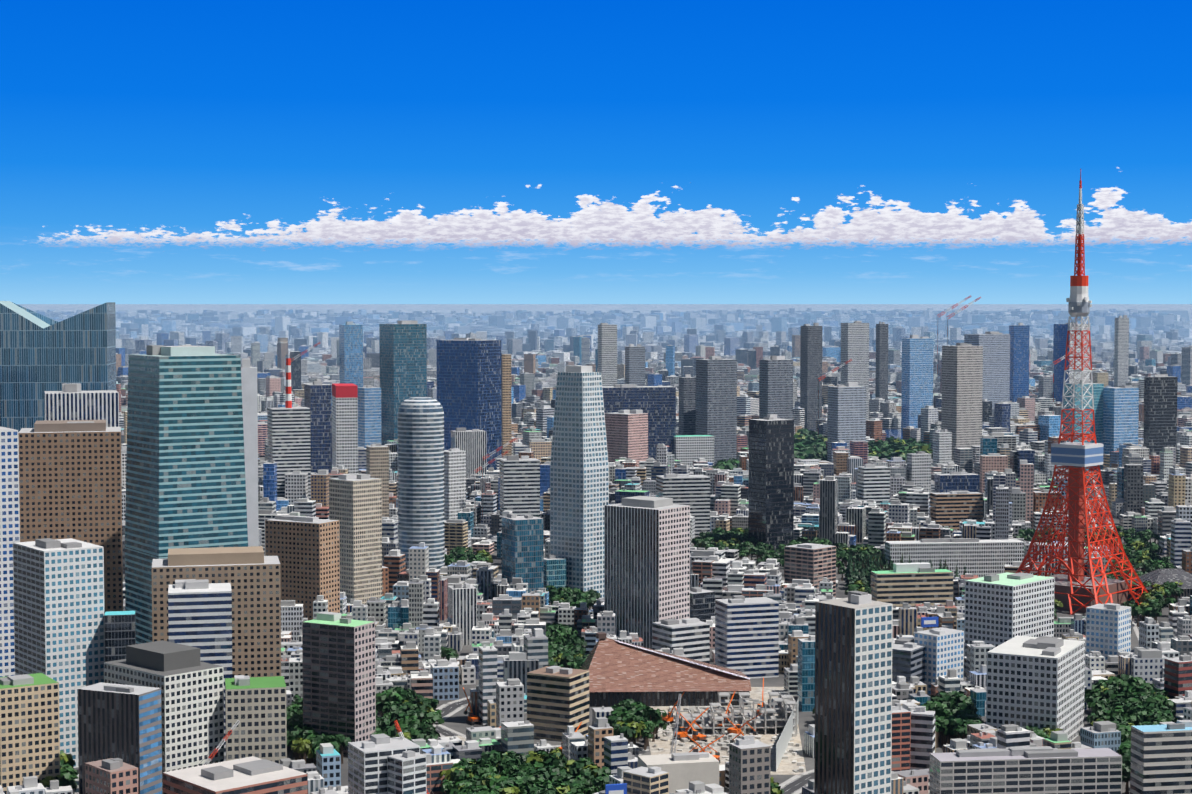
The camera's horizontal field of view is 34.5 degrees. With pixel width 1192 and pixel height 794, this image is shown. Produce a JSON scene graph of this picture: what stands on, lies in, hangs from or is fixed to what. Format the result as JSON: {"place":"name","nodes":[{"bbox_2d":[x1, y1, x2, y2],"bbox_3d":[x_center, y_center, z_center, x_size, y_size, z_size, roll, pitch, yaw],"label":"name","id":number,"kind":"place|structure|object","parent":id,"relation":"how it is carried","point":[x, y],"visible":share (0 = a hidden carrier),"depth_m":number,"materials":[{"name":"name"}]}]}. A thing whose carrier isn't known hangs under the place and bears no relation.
{"place":"outdoors","nodes":[
{"label":"outdoors","id":0,"kind":"place"},
{"bbox_2d":[0,0,1191,303],"label":"sky","id":1,"kind":"structure","parent":0,"point":[152,151],"materials":[{"name":"blue"}]},
{"bbox_2d":[18,304,1191,793],"bbox_3d":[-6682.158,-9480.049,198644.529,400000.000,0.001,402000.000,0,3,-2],"label":"ground","id":2,"kind":"structure","parent":0,"point":[456,722],"depth_m":70342.18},
{"bbox_2d":[0,301,1191,793],"bbox_3d":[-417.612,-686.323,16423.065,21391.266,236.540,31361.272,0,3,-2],"label":"buildings","id":3,"kind":"structure","parent":2,"relation":"on","point":[258,515],"depth_m":1329.01,"materials":[{"name":"grey concrete"}]},
{"bbox_2d":[40,428,1182,793],"bbox_3d":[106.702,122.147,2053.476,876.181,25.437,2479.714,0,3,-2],"label":"trees","id":4,"kind":"object","parent":2,"relation":"on","point":[1124,702],"visible":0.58,"depth_m":1064.80,"materials":[{"name":"green plant"}]},
{"bbox_2d":[197,295,1085,793],"bbox_3d":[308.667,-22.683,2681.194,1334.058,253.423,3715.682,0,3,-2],"label":"site machines","id":5,"kind":"object","parent":2,"relation":"on","point":[717,717],"visible":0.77,"depth_m":1051.13,"materials":[{"name":"paint"}]},
{"bbox_2d":[1016,169,1147,614],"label":"lattice tower","id":6,"kind":"structure","parent":2,"relation":"on","point":[1076,589],"depth_m":1483.32,"materials":[{"name":"metal"}]},
{"bbox_2d":[446,687,805,774],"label":"site ground","id":7,"kind":"structure","parent":0,"point":[786,766],"depth_m":1028.18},
{"bbox_2d":[433,472,1158,793],"bbox_3d":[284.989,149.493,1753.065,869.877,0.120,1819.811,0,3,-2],"label":"roads","id":8,"kind":"structure","parent":0,"point":[795,784],"depth_m":1092.42,"materials":[{"name":"grey asphalt"}]},
{"bbox_2d":[694,311,1189,438],"bbox_3d":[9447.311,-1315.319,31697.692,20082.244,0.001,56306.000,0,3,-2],"label":"water","id":9,"kind":"structure","parent":0,"point":[896,433],"depth_m":43286.16,"materials":[{"name":"blue liquid"}]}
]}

